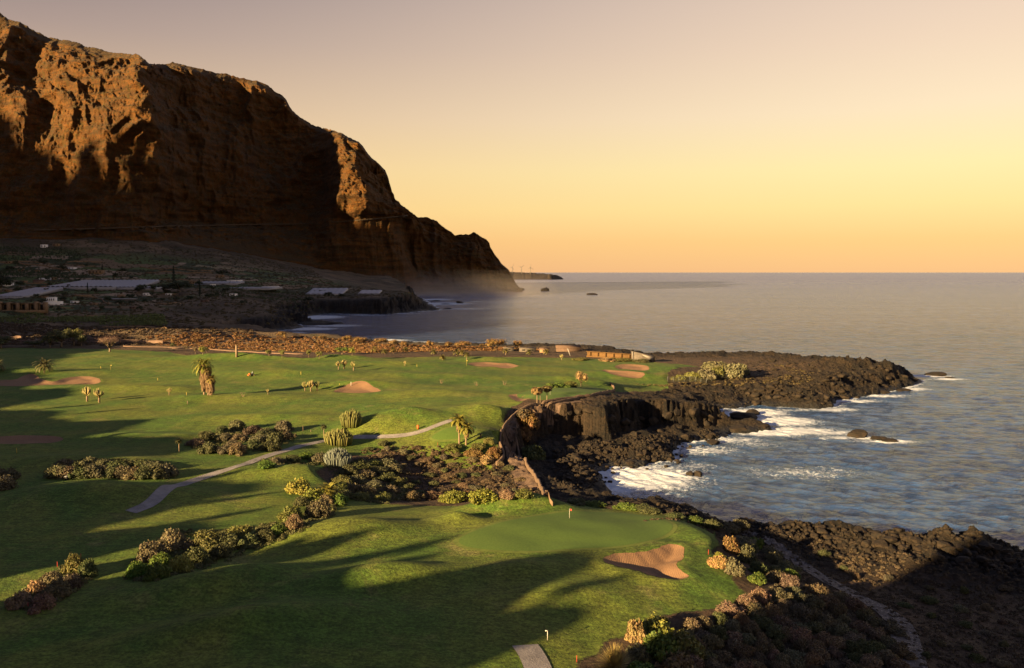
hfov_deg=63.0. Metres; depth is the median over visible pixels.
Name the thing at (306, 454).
shrub
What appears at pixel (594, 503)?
shrub
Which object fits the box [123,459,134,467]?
shrub
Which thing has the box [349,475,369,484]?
shrub
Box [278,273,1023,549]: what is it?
sea
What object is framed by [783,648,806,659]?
shrub
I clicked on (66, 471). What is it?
shrub
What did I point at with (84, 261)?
terrace wall
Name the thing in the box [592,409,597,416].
boulder
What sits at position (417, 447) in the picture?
shrub
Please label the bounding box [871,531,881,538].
boulder
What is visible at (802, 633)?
shrub
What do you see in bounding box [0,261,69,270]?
terrace wall
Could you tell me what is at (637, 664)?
shrub
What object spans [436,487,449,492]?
shrub
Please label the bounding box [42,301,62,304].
farmhouse
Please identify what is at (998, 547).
boulder
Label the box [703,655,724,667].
shrub
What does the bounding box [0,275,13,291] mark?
tree
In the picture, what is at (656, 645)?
shrub
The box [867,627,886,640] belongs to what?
shrub
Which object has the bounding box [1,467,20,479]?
shrub
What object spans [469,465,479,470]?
shrub
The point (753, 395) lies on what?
boulder
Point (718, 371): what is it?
shrub
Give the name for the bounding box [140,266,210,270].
terrace wall
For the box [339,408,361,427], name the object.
cactus clump
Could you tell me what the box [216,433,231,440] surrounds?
shrub
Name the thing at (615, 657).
grass tussock
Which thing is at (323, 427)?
palm tree
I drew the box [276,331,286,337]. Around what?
shore tree
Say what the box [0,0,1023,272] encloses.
sky
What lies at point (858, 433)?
sea stack
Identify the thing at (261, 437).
shrub
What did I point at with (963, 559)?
boulder
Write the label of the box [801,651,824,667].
shrub
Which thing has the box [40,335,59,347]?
tree
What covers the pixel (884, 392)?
sea stack
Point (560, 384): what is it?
shrub
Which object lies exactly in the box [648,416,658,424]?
boulder
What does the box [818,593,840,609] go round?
shrub
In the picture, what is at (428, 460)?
shrub
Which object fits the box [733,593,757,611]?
shrub
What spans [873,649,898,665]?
shrub
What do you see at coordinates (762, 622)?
shrub
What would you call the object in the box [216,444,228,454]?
shrub
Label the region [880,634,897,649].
shrub
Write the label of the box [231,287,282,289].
greenhouse
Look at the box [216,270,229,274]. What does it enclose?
tree
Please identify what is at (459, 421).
palm tree
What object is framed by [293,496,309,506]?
shrub
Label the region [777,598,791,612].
shrub
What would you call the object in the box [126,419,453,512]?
cart path
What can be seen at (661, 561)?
sand bunker
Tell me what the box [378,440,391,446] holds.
shrub
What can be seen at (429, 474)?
shrub
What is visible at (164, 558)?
shrub
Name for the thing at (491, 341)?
shore tree
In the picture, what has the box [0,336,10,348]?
tree
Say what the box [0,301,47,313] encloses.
ruined building
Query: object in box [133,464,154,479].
shrub
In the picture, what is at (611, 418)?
boulder
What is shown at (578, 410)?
boulder
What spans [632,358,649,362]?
shrub
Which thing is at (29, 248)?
crop plants
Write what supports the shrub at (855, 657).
on the ground at (378, 585)
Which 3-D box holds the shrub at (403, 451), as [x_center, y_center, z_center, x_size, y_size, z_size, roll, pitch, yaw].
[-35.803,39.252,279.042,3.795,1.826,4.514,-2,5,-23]
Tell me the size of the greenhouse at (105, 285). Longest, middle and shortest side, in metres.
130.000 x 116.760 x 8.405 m
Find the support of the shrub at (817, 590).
on the ground at (378, 585)
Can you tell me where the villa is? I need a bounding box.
[88,270,104,273]
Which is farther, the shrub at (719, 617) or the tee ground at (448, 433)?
the tee ground at (448, 433)
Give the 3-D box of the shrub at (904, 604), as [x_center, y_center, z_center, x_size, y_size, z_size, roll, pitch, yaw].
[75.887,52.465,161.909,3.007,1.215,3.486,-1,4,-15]
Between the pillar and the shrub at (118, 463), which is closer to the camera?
the shrub at (118, 463)
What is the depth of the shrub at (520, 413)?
319.22 m
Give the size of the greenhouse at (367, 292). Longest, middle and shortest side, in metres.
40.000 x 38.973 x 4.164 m
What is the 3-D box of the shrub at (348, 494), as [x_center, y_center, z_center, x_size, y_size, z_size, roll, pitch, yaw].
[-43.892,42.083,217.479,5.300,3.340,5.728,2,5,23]
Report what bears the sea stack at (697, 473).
in the sea
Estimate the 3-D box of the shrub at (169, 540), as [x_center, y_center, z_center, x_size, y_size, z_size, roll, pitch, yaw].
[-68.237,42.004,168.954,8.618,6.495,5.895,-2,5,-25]
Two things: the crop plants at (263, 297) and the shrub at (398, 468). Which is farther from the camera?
the crop plants at (263, 297)
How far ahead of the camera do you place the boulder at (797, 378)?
475.73 m
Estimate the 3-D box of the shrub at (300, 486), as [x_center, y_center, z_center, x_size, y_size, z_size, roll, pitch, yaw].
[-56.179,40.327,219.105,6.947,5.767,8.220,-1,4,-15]
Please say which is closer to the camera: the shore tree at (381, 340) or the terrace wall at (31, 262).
the shore tree at (381, 340)
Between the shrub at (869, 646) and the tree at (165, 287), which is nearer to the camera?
the shrub at (869, 646)
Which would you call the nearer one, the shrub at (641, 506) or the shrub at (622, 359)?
the shrub at (641, 506)
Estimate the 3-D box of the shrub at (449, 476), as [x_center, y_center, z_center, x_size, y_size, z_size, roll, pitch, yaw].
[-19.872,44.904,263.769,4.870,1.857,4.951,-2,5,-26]
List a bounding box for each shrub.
[0,468,5,474]
[0,474,18,490]
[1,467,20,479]
[4,590,32,610]
[26,580,48,595]
[27,591,56,615]
[38,570,63,585]
[39,578,71,598]
[43,463,66,478]
[53,457,74,466]
[55,466,77,479]
[60,552,84,573]
[63,572,83,588]
[66,460,87,466]
[67,466,87,479]
[77,558,98,577]
[78,456,97,466]
[82,463,102,478]
[95,459,114,464]
[95,463,110,477]
[100,464,118,478]
[106,459,127,467]
[113,465,130,479]
[120,465,139,479]
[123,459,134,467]
[124,559,150,579]
[131,458,148,466]
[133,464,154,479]
[134,539,166,563]
[141,461,161,467]
[142,561,171,581]
[147,552,171,566]
[148,463,167,479]
[155,526,196,551]
[160,462,179,476]
[167,554,194,572]
[183,546,211,564]
[184,438,204,445]
[193,529,220,550]
[196,440,217,454]
[198,430,215,440]
[208,543,231,560]
[213,531,241,550]
[214,425,229,433]
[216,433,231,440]
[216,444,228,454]
[223,440,240,446]
[226,442,246,455]
[226,524,252,536]
[228,419,246,430]
[231,433,248,440]
[236,532,260,548]
[242,424,263,434]
[247,439,260,449]
[248,434,266,441]
[255,427,274,434]
[256,528,275,541]
[257,459,276,469]
[258,440,281,451]
[266,431,284,442]
[269,456,286,463]
[270,522,287,535]
[274,419,293,431]
[277,504,303,521]
[282,430,296,439]
[283,454,301,462]
[284,477,310,494]
[285,514,303,529]
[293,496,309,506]
[298,451,313,458]
[302,487,325,504]
[304,497,330,517]
[310,451,324,462]
[316,482,339,497]
[320,494,333,503]
[330,474,353,483]
[332,481,348,491]
[332,493,349,505]
[333,489,353,498]
[338,464,359,475]
[346,481,358,491]
[349,458,372,468]
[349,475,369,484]
[353,491,369,500]
[356,468,375,478]
[356,483,377,493]
[363,447,373,451]
[365,479,382,486]
[368,459,382,467]
[369,466,389,473]
[373,491,391,500]
[377,471,396,481]
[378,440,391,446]
[380,458,397,467]
[380,485,401,493]
[382,453,394,457]
[383,445,391,450]
[386,463,403,472]
[390,477,407,485]
[399,449,409,454]
[401,490,425,501]
[402,469,410,474]
[403,483,415,488]
[406,455,415,459]
[411,445,422,449]
[411,480,420,483]
[421,457,434,463]
[421,472,436,476]
[425,490,442,500]
[428,480,439,485]
[431,450,439,454]
[432,462,442,467]
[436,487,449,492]
[438,489,466,503]
[439,454,450,459]
[442,473,457,478]
[444,443,461,451]
[448,462,458,466]
[450,452,462,456]
[456,472,466,478]
[457,482,468,487]
[463,447,483,456]
[464,491,469,501]
[466,456,480,462]
[468,485,481,489]
[468,488,497,504]
[469,442,486,450]
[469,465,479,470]
[471,472,480,476]
[480,453,496,464]
[481,479,492,482]
[483,437,493,444]
[486,447,501,458]
[492,471,501,475]
[497,489,514,499]
[502,464,516,470]
[513,488,533,498]
[515,477,525,480]
[516,409,529,419]
[517,411,540,429]
[520,426,532,441]
[521,444,545,459]
[544,383,557,387]
[553,381,570,387]
[565,381,577,386]
[566,497,585,505]
[572,357,588,360]
[583,499,606,507]
[598,357,614,361]
[609,358,632,361]
[612,502,636,510]
[624,619,645,642]
[625,642,650,662]
[627,660,653,667]
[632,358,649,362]
[635,503,649,510]
[638,507,662,514]
[641,611,674,637]
[643,629,682,662]
[653,650,698,667]
[664,511,685,519]
[670,374,687,380]
[671,629,704,659]
[681,617,702,633]
[682,646,693,656]
[683,628,693,635]
[684,371,701,381]
[685,515,702,524]
[694,615,713,629]
[694,630,709,638]
[697,369,716,380]
[700,361,727,369]
[700,633,724,649]
[702,518,722,528]
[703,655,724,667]
[706,554,727,568]
[706,623,729,639]
[712,366,725,379]
[713,551,726,558]
[713,610,727,624]
[715,599,746,616]
[715,649,737,663]
[719,556,745,576]
[720,629,743,642]
[722,521,740,533]
[722,535,739,554]
[723,639,744,653]
[724,363,743,378]
[724,618,741,633]
[732,519,750,530]
[732,612,750,625]
[732,661,754,667]
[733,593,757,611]
[735,535,756,544]
[736,363,750,375]
[736,552,758,563]
[737,542,754,556]
[740,632,756,646]
[744,542,758,556]
[745,602,767,617]
[747,560,769,574]
[747,571,766,585]
[747,586,771,603]
[747,658,766,667]
[750,614,774,629]
[751,536,764,549]
[755,630,771,641]
[762,546,783,557]
[762,602,784,618]
[763,570,783,582]
[763,623,784,639]
[764,552,782,564]
[767,647,779,661]
[768,565,783,573]
[768,587,793,602]
[775,558,801,573]
[777,571,800,587]
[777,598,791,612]
[783,586,803,600]
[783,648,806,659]
[784,568,800,580]
[787,626,813,642]
[788,603,812,621]
[791,638,807,652]
[799,594,825,610]
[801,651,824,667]
[802,583,833,596]
[804,620,824,634]
[806,643,830,660]
[811,631,832,646]
[815,612,841,628]
[817,549,831,556]
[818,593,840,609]
[824,636,848,648]
[827,600,847,615]
[827,622,858,636]
[833,590,851,602]
[836,614,850,625]
[839,564,848,569]
[842,631,866,641]
[843,640,862,653]
[844,595,867,611]
[846,651,862,666]
[849,620,872,634]
[851,573,860,579]
[856,607,875,620]
[856,638,885,654]
[858,652,883,667]
[865,615,883,629]
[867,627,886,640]
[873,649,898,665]
[877,618,907,636]
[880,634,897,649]
[883,574,893,580]
[887,641,916,659]
[887,656,910,667]
[896,601,914,609]
[920,595,938,604]
[920,651,931,658]
[927,612,936,618]
[957,620,972,628]
[960,586,968,593]
[960,644,973,650]
[968,653,986,662]
[997,618,1008,624]
[998,584,1014,591]
[998,639,1009,646]
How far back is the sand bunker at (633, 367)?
506.52 m
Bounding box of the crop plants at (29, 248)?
[0,246,86,260]
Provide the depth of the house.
1607.42 m
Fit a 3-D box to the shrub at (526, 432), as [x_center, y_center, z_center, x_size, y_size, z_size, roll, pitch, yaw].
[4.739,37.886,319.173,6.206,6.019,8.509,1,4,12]
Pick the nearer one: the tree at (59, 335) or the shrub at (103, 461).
the shrub at (103, 461)
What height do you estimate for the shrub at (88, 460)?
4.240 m
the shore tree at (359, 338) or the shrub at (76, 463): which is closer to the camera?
the shrub at (76, 463)
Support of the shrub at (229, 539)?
on the ground at (378, 585)
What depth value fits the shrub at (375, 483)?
240.74 m
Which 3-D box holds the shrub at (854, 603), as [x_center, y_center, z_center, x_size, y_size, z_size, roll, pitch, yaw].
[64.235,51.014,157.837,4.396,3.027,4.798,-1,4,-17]
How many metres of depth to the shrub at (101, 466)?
226.94 m
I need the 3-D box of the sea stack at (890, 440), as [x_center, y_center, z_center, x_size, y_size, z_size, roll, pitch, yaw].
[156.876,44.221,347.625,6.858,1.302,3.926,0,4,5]
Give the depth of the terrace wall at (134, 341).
639.92 m
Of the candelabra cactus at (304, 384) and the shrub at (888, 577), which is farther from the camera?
the candelabra cactus at (304, 384)
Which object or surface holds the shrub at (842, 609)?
on the ground at (378, 585)
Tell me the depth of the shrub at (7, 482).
211.17 m
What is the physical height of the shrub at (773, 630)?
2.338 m
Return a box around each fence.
[544,487,552,505]
[668,374,727,383]
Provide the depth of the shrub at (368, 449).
279.98 m
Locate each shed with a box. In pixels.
[102,298,137,301]
[179,292,190,295]
[555,345,580,351]
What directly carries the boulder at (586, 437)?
on the ground at (378, 585)
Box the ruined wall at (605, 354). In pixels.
[586,351,631,358]
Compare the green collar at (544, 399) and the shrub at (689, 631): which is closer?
the shrub at (689, 631)
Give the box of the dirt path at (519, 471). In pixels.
[503,401,580,488]
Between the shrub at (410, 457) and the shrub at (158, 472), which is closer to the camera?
the shrub at (158, 472)
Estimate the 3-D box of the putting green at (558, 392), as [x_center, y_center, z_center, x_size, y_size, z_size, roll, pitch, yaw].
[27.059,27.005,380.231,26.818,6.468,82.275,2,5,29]
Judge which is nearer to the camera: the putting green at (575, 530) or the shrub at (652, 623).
the shrub at (652, 623)
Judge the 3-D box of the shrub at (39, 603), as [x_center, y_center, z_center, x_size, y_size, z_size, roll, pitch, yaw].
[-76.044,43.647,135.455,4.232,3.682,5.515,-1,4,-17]
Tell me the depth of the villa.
1748.35 m
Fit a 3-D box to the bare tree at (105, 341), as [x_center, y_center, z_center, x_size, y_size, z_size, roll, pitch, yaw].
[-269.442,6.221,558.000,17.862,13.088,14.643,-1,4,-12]
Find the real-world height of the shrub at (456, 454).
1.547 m
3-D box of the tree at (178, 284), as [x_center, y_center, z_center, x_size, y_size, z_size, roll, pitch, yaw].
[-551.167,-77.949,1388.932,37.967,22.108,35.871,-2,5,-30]
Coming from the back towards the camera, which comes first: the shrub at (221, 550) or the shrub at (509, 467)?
the shrub at (509, 467)
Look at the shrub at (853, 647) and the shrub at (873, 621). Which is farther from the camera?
the shrub at (873, 621)
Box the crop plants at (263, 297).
[209,285,321,309]
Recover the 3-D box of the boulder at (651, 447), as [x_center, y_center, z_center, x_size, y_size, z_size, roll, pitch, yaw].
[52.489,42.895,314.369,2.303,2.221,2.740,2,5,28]
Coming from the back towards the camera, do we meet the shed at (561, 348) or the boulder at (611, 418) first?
the shed at (561, 348)
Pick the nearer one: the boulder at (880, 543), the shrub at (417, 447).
the boulder at (880, 543)
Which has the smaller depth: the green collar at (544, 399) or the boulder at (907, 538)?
the boulder at (907, 538)
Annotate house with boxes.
[33,279,45,282]
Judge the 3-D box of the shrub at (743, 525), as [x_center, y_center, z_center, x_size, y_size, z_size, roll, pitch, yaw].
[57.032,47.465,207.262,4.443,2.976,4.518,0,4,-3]
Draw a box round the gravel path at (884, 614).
[741,528,927,667]
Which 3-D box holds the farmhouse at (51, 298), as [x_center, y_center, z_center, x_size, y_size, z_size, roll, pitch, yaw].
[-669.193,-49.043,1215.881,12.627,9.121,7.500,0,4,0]
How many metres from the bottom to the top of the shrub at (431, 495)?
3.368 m
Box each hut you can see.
[503,347,513,350]
[519,347,535,351]
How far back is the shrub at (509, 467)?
271.59 m
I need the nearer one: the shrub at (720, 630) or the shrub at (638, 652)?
the shrub at (638, 652)
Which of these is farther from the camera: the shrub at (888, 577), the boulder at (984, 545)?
the boulder at (984, 545)
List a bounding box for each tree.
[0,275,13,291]
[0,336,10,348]
[16,281,24,286]
[24,340,43,346]
[31,357,53,373]
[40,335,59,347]
[46,329,71,346]
[64,328,83,345]
[75,334,86,346]
[96,336,120,351]
[114,299,126,305]
[134,286,144,292]
[157,284,172,289]
[168,280,192,291]
[175,438,182,451]
[193,358,214,394]
[198,347,204,354]
[204,293,214,297]
[204,367,211,394]
[205,375,217,394]
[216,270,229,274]
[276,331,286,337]
[302,296,313,303]
[321,424,326,434]
[323,292,334,298]
[334,347,348,353]
[341,335,351,340]
[352,336,366,343]
[373,338,387,345]
[388,339,397,344]
[449,413,468,443]
[452,349,459,355]
[455,340,471,346]
[458,422,474,444]
[463,351,470,359]
[485,338,507,350]
[512,340,522,349]
[531,387,543,402]
[543,385,552,399]
[575,371,588,385]
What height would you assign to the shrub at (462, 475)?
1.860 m
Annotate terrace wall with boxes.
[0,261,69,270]
[0,335,21,338]
[13,260,50,264]
[67,261,101,261]
[102,326,166,328]
[119,339,163,343]
[123,346,302,353]
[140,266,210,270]
[146,271,211,273]
[154,279,191,280]
[172,346,294,348]
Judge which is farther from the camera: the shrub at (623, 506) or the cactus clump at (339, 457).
the cactus clump at (339, 457)
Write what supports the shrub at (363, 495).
on the ground at (378, 585)
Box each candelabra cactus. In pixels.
[81,387,90,401]
[93,388,103,402]
[301,381,307,390]
[307,380,313,391]
[314,381,318,390]
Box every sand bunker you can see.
[0,374,100,385]
[0,435,62,443]
[333,381,380,392]
[469,362,517,367]
[508,394,529,400]
[602,370,644,377]
[603,544,688,578]
[615,364,648,370]
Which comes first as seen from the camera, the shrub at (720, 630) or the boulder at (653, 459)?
the shrub at (720, 630)
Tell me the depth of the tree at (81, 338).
602.65 m
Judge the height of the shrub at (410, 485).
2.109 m
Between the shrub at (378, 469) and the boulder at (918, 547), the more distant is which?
the shrub at (378, 469)
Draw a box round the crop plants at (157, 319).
[87,313,167,325]
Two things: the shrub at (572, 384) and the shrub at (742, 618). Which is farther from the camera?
the shrub at (572, 384)
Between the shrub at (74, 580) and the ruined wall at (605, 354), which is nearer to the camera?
the shrub at (74, 580)
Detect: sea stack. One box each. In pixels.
[302,322,332,324]
[325,322,343,323]
[693,471,701,476]
[707,439,718,444]
[729,412,757,419]
[729,425,747,432]
[746,409,759,414]
[758,423,770,428]
[847,429,867,437]
[870,436,887,439]
[880,390,889,393]
[881,438,898,441]
[896,388,910,391]
[924,372,946,375]
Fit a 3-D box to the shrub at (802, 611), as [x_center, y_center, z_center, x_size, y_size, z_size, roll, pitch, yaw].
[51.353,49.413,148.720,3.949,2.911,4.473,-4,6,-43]
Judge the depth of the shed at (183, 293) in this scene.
1374.46 m
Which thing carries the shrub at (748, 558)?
on the ground at (378, 585)
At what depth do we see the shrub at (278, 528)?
174.36 m
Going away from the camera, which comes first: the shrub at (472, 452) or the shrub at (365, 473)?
the shrub at (365, 473)
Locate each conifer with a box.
[171,266,176,282]
[198,280,201,295]
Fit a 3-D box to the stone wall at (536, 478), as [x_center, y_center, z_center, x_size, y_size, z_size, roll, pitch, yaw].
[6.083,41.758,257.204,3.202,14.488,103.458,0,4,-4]
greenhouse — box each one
[0,287,62,298]
[46,280,136,290]
[116,279,159,289]
[136,286,161,290]
[194,281,244,284]
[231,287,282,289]
[306,288,347,295]
[358,290,381,294]
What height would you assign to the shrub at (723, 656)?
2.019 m
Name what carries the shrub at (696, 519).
on the ground at (378, 585)
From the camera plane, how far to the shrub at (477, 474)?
265.19 m
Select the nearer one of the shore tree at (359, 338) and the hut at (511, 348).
the hut at (511, 348)
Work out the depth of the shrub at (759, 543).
194.37 m
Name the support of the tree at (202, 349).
on the ground at (378, 585)
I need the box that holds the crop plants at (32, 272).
[0,268,93,278]
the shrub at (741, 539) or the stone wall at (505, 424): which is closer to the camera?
the shrub at (741, 539)
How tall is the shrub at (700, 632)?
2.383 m
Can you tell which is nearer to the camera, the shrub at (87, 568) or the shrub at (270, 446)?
the shrub at (87, 568)
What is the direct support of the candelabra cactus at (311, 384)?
on the ground at (378, 585)
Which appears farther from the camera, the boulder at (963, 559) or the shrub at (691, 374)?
the shrub at (691, 374)
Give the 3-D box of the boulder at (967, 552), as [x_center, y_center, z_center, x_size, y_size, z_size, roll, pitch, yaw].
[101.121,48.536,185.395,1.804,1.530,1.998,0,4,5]
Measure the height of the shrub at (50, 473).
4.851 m
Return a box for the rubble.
[552,356,1023,578]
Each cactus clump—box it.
[323,428,353,446]
[323,447,351,467]
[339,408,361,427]
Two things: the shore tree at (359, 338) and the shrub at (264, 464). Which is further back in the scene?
the shore tree at (359, 338)
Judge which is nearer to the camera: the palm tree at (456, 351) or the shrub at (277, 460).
the shrub at (277, 460)
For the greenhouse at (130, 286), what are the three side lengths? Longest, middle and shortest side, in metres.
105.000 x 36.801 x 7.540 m
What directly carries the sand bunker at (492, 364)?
on the ground at (378, 585)
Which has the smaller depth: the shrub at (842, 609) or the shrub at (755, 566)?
the shrub at (842, 609)
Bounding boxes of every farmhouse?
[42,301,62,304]
[46,297,56,300]
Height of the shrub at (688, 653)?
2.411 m
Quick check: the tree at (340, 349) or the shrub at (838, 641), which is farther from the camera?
the tree at (340, 349)
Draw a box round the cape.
[510,272,562,279]
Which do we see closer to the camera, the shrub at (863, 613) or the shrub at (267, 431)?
the shrub at (863, 613)
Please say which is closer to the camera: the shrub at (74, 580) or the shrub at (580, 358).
the shrub at (74, 580)
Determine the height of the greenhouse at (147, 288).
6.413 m
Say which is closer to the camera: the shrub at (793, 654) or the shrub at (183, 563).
the shrub at (793, 654)
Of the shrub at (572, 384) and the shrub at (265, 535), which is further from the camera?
the shrub at (572, 384)
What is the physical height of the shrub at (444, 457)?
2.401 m
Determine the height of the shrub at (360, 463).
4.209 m
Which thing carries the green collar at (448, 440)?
on the ground at (378, 585)
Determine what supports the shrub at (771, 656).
on the ground at (378, 585)
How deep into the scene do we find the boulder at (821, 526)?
208.72 m
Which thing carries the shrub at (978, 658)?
on the ground at (378, 585)
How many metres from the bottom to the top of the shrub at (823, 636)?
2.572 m
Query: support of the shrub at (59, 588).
on the ground at (378, 585)
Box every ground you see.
[0,237,1023,667]
[432,425,475,439]
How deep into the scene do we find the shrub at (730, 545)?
178.45 m
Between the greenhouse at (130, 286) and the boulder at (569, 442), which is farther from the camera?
the greenhouse at (130, 286)
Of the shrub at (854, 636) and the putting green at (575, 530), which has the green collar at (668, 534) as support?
the putting green at (575, 530)
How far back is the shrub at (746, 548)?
179.10 m
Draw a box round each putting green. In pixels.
[459,511,672,550]
[517,387,602,399]
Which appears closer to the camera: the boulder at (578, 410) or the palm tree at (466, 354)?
the boulder at (578, 410)
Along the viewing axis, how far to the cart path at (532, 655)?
123.08 m
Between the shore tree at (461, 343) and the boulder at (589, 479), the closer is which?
the boulder at (589, 479)
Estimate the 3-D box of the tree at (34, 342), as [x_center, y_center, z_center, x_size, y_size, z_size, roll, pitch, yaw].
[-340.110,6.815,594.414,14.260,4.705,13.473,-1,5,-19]
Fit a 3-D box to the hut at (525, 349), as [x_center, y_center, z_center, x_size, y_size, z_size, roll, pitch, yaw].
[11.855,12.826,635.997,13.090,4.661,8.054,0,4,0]
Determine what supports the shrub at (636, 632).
on the ground at (378, 585)
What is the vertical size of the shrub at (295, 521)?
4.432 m
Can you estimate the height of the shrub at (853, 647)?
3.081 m
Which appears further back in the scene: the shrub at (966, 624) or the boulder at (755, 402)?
the boulder at (755, 402)
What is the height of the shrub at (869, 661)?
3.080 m
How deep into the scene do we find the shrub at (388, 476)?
252.40 m
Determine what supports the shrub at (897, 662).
on the ground at (378, 585)
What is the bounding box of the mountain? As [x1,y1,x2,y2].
[0,13,522,292]
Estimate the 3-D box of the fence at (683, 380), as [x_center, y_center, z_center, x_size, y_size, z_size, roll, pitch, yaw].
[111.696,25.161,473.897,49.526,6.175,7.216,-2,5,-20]
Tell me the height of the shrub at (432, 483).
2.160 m
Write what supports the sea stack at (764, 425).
in the sea
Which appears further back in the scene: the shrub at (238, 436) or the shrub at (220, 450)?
the shrub at (238, 436)
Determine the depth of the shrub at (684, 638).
128.94 m
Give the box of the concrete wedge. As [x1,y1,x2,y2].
[631,351,654,361]
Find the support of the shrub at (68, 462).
on the ground at (378, 585)
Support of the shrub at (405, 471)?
on the ground at (378, 585)
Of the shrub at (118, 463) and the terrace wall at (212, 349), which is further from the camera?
the terrace wall at (212, 349)
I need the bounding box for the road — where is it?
[34,215,407,230]
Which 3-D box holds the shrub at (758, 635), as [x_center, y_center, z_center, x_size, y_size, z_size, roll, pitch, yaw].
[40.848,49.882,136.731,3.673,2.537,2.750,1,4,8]
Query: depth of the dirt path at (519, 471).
283.31 m
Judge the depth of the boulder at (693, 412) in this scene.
362.27 m
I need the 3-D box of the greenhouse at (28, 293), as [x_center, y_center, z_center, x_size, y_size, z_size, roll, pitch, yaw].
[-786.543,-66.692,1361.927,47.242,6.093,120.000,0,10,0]
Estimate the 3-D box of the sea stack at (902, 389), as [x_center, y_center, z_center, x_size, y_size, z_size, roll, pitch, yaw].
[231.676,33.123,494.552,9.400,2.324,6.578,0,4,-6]
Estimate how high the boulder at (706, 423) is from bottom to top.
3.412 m
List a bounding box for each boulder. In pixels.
[565,440,573,445]
[572,455,581,460]
[575,407,582,414]
[579,435,590,439]
[583,405,592,413]
[584,477,593,482]
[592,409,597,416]
[608,414,615,422]
[625,461,634,464]
[630,431,637,436]
[636,452,643,456]
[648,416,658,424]
[648,445,654,450]
[651,457,656,462]
[661,412,671,419]
[673,409,680,416]
[681,434,689,438]
[689,408,698,416]
[700,411,706,417]
[704,420,709,426]
[750,393,759,397]
[752,400,760,405]
[766,384,774,388]
[773,395,783,398]
[793,376,801,380]
[795,394,802,398]
[810,533,818,537]
[815,525,826,528]
[817,527,827,533]
[822,534,830,538]
[838,374,846,378]
[840,395,849,398]
[853,525,867,533]
[861,540,871,547]
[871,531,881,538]
[872,539,887,546]
[881,536,897,542]
[897,544,908,550]
[904,535,913,541]
[910,536,922,543]
[914,545,924,550]
[931,553,944,561]
[935,540,950,548]
[941,546,955,551]
[956,544,965,550]
[956,556,970,563]
[962,549,971,556]
[977,541,994,550]
[977,556,988,563]
[990,543,1002,551]
[1001,549,1013,554]
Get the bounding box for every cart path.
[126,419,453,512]
[513,644,551,667]
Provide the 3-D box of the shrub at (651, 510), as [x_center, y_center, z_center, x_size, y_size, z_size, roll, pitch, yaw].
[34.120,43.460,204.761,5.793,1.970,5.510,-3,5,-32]
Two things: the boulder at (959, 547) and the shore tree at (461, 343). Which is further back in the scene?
the shore tree at (461, 343)
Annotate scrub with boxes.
[0,238,417,300]
[0,287,319,326]
[0,322,258,345]
[12,428,411,610]
[145,332,539,352]
[361,444,538,493]
[642,365,813,386]
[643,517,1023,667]
[648,582,884,667]
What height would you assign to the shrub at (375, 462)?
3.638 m
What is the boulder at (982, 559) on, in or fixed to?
on the ground at (378, 585)
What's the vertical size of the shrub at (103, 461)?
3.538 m
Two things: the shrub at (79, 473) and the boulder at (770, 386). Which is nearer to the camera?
the shrub at (79, 473)
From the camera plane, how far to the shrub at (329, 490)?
216.86 m
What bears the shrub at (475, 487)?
on the ground at (378, 585)
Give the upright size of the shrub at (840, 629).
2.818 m
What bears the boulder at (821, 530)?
on the ground at (378, 585)
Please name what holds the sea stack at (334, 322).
in the sea
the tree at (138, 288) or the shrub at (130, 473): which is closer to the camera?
the shrub at (130, 473)
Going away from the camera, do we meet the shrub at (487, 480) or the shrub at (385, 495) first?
the shrub at (385, 495)
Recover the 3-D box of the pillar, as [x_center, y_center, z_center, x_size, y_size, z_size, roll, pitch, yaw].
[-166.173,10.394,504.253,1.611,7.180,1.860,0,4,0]
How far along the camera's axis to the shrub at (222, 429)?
292.51 m
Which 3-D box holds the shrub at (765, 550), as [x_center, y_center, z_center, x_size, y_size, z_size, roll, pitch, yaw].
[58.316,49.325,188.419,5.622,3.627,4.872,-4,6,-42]
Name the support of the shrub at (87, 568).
on the ground at (378, 585)
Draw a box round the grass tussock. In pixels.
[593,642,635,667]
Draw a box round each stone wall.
[495,382,614,465]
[515,432,547,495]
[532,396,579,415]
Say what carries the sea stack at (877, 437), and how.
in the sea
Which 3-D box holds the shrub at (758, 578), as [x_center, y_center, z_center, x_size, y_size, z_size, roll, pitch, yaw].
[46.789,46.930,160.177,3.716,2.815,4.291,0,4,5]
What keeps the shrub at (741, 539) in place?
on the ground at (378, 585)
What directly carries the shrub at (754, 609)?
on the ground at (378, 585)
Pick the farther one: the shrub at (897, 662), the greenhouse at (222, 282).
the greenhouse at (222, 282)
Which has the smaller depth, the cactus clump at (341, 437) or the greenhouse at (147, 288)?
the cactus clump at (341, 437)
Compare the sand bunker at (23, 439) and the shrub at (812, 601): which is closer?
the shrub at (812, 601)
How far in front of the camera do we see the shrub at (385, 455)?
274.40 m
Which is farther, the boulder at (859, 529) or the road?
the road
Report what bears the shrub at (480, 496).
on the ground at (378, 585)
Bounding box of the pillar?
[235,345,237,356]
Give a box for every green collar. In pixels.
[429,425,478,441]
[454,510,677,552]
[517,387,604,399]
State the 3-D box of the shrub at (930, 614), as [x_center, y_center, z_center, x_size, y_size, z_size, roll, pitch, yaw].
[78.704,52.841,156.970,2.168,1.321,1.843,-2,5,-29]
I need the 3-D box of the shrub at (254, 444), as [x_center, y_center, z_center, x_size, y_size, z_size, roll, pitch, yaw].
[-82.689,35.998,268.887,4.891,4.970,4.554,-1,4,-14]
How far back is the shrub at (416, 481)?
253.94 m
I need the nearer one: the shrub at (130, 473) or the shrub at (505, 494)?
the shrub at (505, 494)
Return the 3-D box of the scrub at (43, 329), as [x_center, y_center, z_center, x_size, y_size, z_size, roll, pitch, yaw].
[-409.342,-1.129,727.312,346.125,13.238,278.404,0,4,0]
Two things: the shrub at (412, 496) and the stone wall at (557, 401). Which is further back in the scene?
the stone wall at (557, 401)

